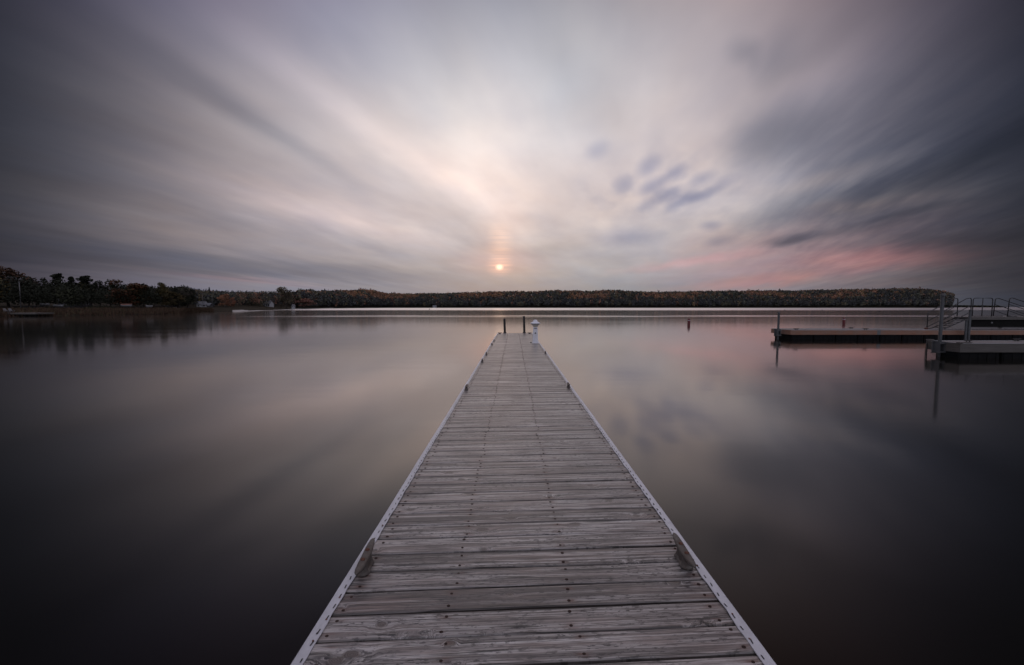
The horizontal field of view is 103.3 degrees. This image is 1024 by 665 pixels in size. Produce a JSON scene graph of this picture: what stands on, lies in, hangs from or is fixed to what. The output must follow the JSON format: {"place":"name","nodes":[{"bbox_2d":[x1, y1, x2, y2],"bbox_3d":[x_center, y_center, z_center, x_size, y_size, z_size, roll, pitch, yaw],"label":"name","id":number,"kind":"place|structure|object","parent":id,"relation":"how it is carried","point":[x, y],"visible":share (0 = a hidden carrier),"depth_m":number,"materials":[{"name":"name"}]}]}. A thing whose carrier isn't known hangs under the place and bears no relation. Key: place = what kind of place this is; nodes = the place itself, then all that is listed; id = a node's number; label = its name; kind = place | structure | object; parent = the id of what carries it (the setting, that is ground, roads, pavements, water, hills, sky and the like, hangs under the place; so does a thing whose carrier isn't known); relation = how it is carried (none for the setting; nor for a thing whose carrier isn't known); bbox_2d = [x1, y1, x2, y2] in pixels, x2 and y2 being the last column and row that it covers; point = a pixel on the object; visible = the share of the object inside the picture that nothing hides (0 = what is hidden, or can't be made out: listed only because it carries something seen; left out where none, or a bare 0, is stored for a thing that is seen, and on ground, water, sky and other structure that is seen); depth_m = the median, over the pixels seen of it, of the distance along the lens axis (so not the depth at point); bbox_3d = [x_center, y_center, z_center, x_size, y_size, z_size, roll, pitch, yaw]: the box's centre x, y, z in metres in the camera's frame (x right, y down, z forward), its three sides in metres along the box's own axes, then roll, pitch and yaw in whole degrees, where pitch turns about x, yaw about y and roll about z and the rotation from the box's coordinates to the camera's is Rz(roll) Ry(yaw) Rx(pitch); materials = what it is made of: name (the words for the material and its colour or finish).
{"place":"outdoors","nodes":[
{"label":"outdoors","id":0,"kind":"place"},
{"bbox_2d":[0,300,298,315],"bbox_3d":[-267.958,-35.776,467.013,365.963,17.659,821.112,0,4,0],"label":"shore","id":1,"kind":"structure","parent":0,"point":[226,308],"depth_m":170.27,"materials":[{"name":"soil"}]},
{"bbox_2d":[0,266,37,307],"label":"broad tree","id":2,"kind":"object","parent":1,"relation":"on","point":[11,272],"visible":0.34,"depth_m":112.76,"materials":[{"name":"orange plant"}]},
{"bbox_2d":[44,273,67,302],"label":"pine tree","id":3,"kind":"object","parent":1,"relation":"on","point":[58,276],"visible":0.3,"depth_m":121.28,"materials":[{"name":"green plant"}]},
{"bbox_2d":[65,276,76,285],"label":"pine tree","id":4,"kind":"object","parent":1,"relation":"on","point":[71,279],"visible":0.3,"depth_m":125.36,"materials":[{"name":"green plant"}]},
{"bbox_2d":[58,295,93,307],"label":"gabled house","id":5,"kind":"structure","parent":1,"relation":"on","point":[86,304],"depth_m":116.79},
{"bbox_2d":[76,275,97,288],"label":"pine tree","id":6,"kind":"object","parent":1,"relation":"on","point":[84,279],"visible":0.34,"depth_m":127.42,"materials":[{"name":"green plant"}]},
{"bbox_2d":[0,273,195,306],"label":"woodland","id":7,"kind":"object","parent":1,"relation":"on","point":[74,294],"visible":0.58,"depth_m":106.45,"materials":[{"name":"green plant"}]},
{"bbox_2d":[89,280,107,305],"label":"broad tree","id":8,"kind":"object","parent":1,"relation":"on","point":[96,283],"visible":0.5,"depth_m":125.20,"materials":[{"name":"green plant"}]},
{"bbox_2d":[98,279,117,306],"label":"broad tree","id":9,"kind":"object","parent":1,"relation":"on","point":[112,286],"visible":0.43,"depth_m":124.76,"materials":[{"name":"green plant"}]},
{"bbox_2d":[120,304,131,306],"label":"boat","id":10,"kind":"object","parent":1,"relation":"on","point":[126,305],"visible":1,"depth_m":107.72,"materials":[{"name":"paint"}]},
{"bbox_2d":[106,279,147,307],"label":"autumn tree","id":11,"kind":"object","parent":1,"relation":"on","point":[136,286],"visible":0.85,"depth_m":117.29,"materials":[{"name":"orange plant"}]},
{"bbox_2d":[129,286,153,308],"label":"broad tree","id":12,"kind":"object","parent":1,"relation":"on","point":[142,289],"visible":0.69,"depth_m":121.06,"materials":[{"name":"green plant"}]},
{"bbox_2d":[153,282,168,306],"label":"broad tree","id":13,"kind":"object","parent":1,"relation":"on","point":[162,290],"visible":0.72,"depth_m":127.56,"materials":[{"name":"green plant"}]},
{"bbox_2d":[160,291,185,307],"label":"autumn tree","id":14,"kind":"object","parent":1,"relation":"on","point":[167,295],"visible":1,"depth_m":125.70,"materials":[{"name":"brown plant"}]},
{"bbox_2d":[169,287,192,307],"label":"bare tree","id":15,"kind":"object","parent":1,"relation":"on","point":[181,293],"visible":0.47,"depth_m":132.05,"materials":[{"name":"brown plant"}]},
{"bbox_2d":[182,289,198,307],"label":"broad tree","id":16,"kind":"object","parent":1,"relation":"on","point":[193,298],"visible":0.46,"depth_m":139.97,"materials":[{"name":"green plant"}]},
{"bbox_2d":[195,301,207,306],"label":"white house","id":17,"kind":"structure","parent":1,"relation":"on","point":[199,304],"depth_m":189.05,"materials":[{"name":"white"}]},
{"bbox_2d":[217,294,230,306],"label":"autumn tree","id":18,"kind":"object","parent":1,"relation":"on","point":[224,297],"visible":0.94,"depth_m":204.31,"materials":[{"name":"brown plant"}]},
{"bbox_2d":[223,297,235,306],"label":"autumn tree","id":19,"kind":"object","parent":1,"relation":"on","point":[232,303],"visible":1,"depth_m":203.23,"materials":[{"name":"orange plant"}]},
{"bbox_2d":[183,285,297,304],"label":"cove woods","id":20,"kind":"object","parent":1,"relation":"on","point":[263,296],"visible":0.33,"depth_m":247.87,"materials":[{"name":"green plant"}]},
{"bbox_2d":[245,296,257,304],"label":"broad tree","id":21,"kind":"object","parent":1,"relation":"on","point":[251,302],"visible":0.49,"depth_m":260.82,"materials":[{"name":"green plant"}]},
{"bbox_2d":[263,300,273,306],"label":"grey house","id":22,"kind":"structure","parent":1,"relation":"on","point":[271,304],"depth_m":280.65,"materials":[{"name":"white"}]},
{"bbox_2d":[276,287,293,308],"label":"broad tree","id":23,"kind":"object","parent":1,"relation":"on","point":[284,292],"visible":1,"depth_m":297.12,"materials":[{"name":"green plant"}]},
{"bbox_2d":[296,298,314,307],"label":"autumn tree","id":24,"kind":"object","parent":1,"relation":"on","point":[306,301],"visible":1,"depth_m":328.50,"materials":[{"name":"brown plant"}]},
{"bbox_2d":[232,308,324,311],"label":"beach","id":25,"kind":"structure","parent":0,"point":[266,310],"depth_m":198.47,"materials":[{"name":"beige sand"}]},
{"bbox_2d":[0,307,1023,664],"bbox_3d":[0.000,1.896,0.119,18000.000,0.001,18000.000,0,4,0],"label":"water","id":26,"kind":"structure","parent":0,"point":[202,489],"depth_m":4.93,"materials":[{"name":"black liquid"}]},
{"bbox_2d":[8,313,52,315],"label":"jetty","id":27,"kind":"object","parent":26,"relation":"in","point":[28,314],"visible":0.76,"depth_m":82.43,"materials":[{"name":"grey wood"}]},
{"bbox_2d":[0,307,213,315],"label":"reeds","id":28,"kind":"object","parent":26,"relation":"in","point":[63,311],"visible":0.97,"depth_m":95.72,"materials":[{"name":"plant"}]},
{"bbox_2d":[503,319,505,332],"bbox_3d":[-0.372,0.252,21.091,0.180,1.943,0.179,0,4,0],"label":"mooring post","id":29,"kind":"object","parent":26,"relation":"in","point":[504,322],"visible":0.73,"depth_m":21.02,"materials":[{"name":"wood"}]},
{"bbox_2d":[523,316,525,332],"bbox_3d":[0.643,0.190,21.083,0.180,2.068,0.179,0,4,0],"label":"mooring post","id":30,"kind":"object","parent":26,"relation":"in","point":[524,324],"visible":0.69,"depth_m":21.00,"materials":[{"name":"wood"}]},
{"bbox_2d":[291,332,775,664],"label":"dock","id":31,"kind":"object","parent":26,"relation":"on","point":[525,519],"visible":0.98,"depth_m":2.16,"materials":[{"name":"grey wood"}]},
{"bbox_2d":[530,320,539,342],"bbox_3d":[0.875,-0.044,15.225,0.384,0.872,0.384,0,4,0],"label":"lamp pedestal","id":32,"kind":"object","parent":31,"relation":"on","point":[535,323],"visible":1,"depth_m":15.14,"materials":[{"name":"white plastic"}]},
{"bbox_2d":[777,312,779,338],"bbox_3d":[15.910,0.568,24.271,0.140,3.612,0.140,0,4,0],"label":"steel pile","id":33,"kind":"object","parent":26,"relation":"in","point":[778,322],"visible":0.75,"depth_m":24.16,"materials":[{"name":"grey metal"}]},
{"bbox_2d":[771,327,1023,339],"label":"floating dock","id":34,"kind":"object","parent":26,"relation":"on","point":[1001,333],"visible":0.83,"depth_m":23.70,"materials":[{"name":"wood"}]},
{"bbox_2d":[924,298,971,328],"bbox_3d":[25.854,-1.114,24.043,1.882,1.867,0.826,0,4,0],"label":"stair","id":35,"kind":"object","parent":34,"relation":"on","point":[956,318],"visible":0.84,"depth_m":24.08,"materials":[{"name":"grey metal"}]},
{"bbox_2d":[937,294,944,356],"bbox_3d":[16.366,0.721,15.532,0.134,4.407,0.134,0,4,0],"label":"steel pile","id":36,"kind":"object","parent":26,"relation":"in","point":[941,315],"visible":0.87,"depth_m":15.43,"materials":[{"name":"grey metal"}]},
{"bbox_2d":[964,319,967,339],"bbox_3d":[26.188,0.833,23.446,0.148,3.187,0.148,0,4,0],"label":"steel pile","id":37,"kind":"object","parent":26,"relation":"in","point":[965,329],"visible":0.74,"depth_m":23.35,"materials":[{"name":"grey metal"}]},
{"bbox_2d":[967,309,971,339],"bbox_3d":[26.306,0.553,23.377,0.148,3.755,0.148,0,4,0],"label":"steel pile","id":38,"kind":"object","parent":26,"relation":"in","point":[969,323],"visible":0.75,"depth_m":23.28,"materials":[{"name":"grey metal"}]},
{"bbox_2d":[926,338,1023,358],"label":"floating dock","id":39,"kind":"object","parent":26,"relation":"on","point":[987,349],"visible":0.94,"depth_m":14.97,"materials":[{"name":"wood"}]},
{"bbox_2d":[954,298,1023,326],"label":"raised platform","id":40,"kind":"structure","parent":26,"relation":"in","point":[997,321],"depth_m":23.67,"materials":[{"name":"metal"}]},
{"bbox_2d":[0,0,1023,306],"label":"sky","id":41,"kind":"structure","parent":0,"point":[388,146],"materials":[{"name":"grey"}]},
{"bbox_2d":[299,292,951,308],"bbox_3d":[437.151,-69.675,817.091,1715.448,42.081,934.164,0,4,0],"label":"hills","id":42,"kind":"structure","parent":0,"point":[627,305],"depth_m":890.49,"materials":[{"name":"green plant"}]},
{"bbox_2d":[293,287,954,306],"bbox_3d":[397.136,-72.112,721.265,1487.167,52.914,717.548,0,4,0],"label":"forest","id":43,"kind":"object","parent":42,"relation":"on","point":[861,296],"visible":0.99,"depth_m":916.78,"materials":[{"name":"green plant"}]},
{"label":"headland","id":44,"kind":"structure","parent":0,"visible":0},
{"bbox_2d":[952,305,1003,306],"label":"headland woods","id":45,"kind":"object","parent":44,"relation":"on","point":[975,306],"visible":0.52,"depth_m":1697.16,"materials":[{"name":"green plant"}]}
]}

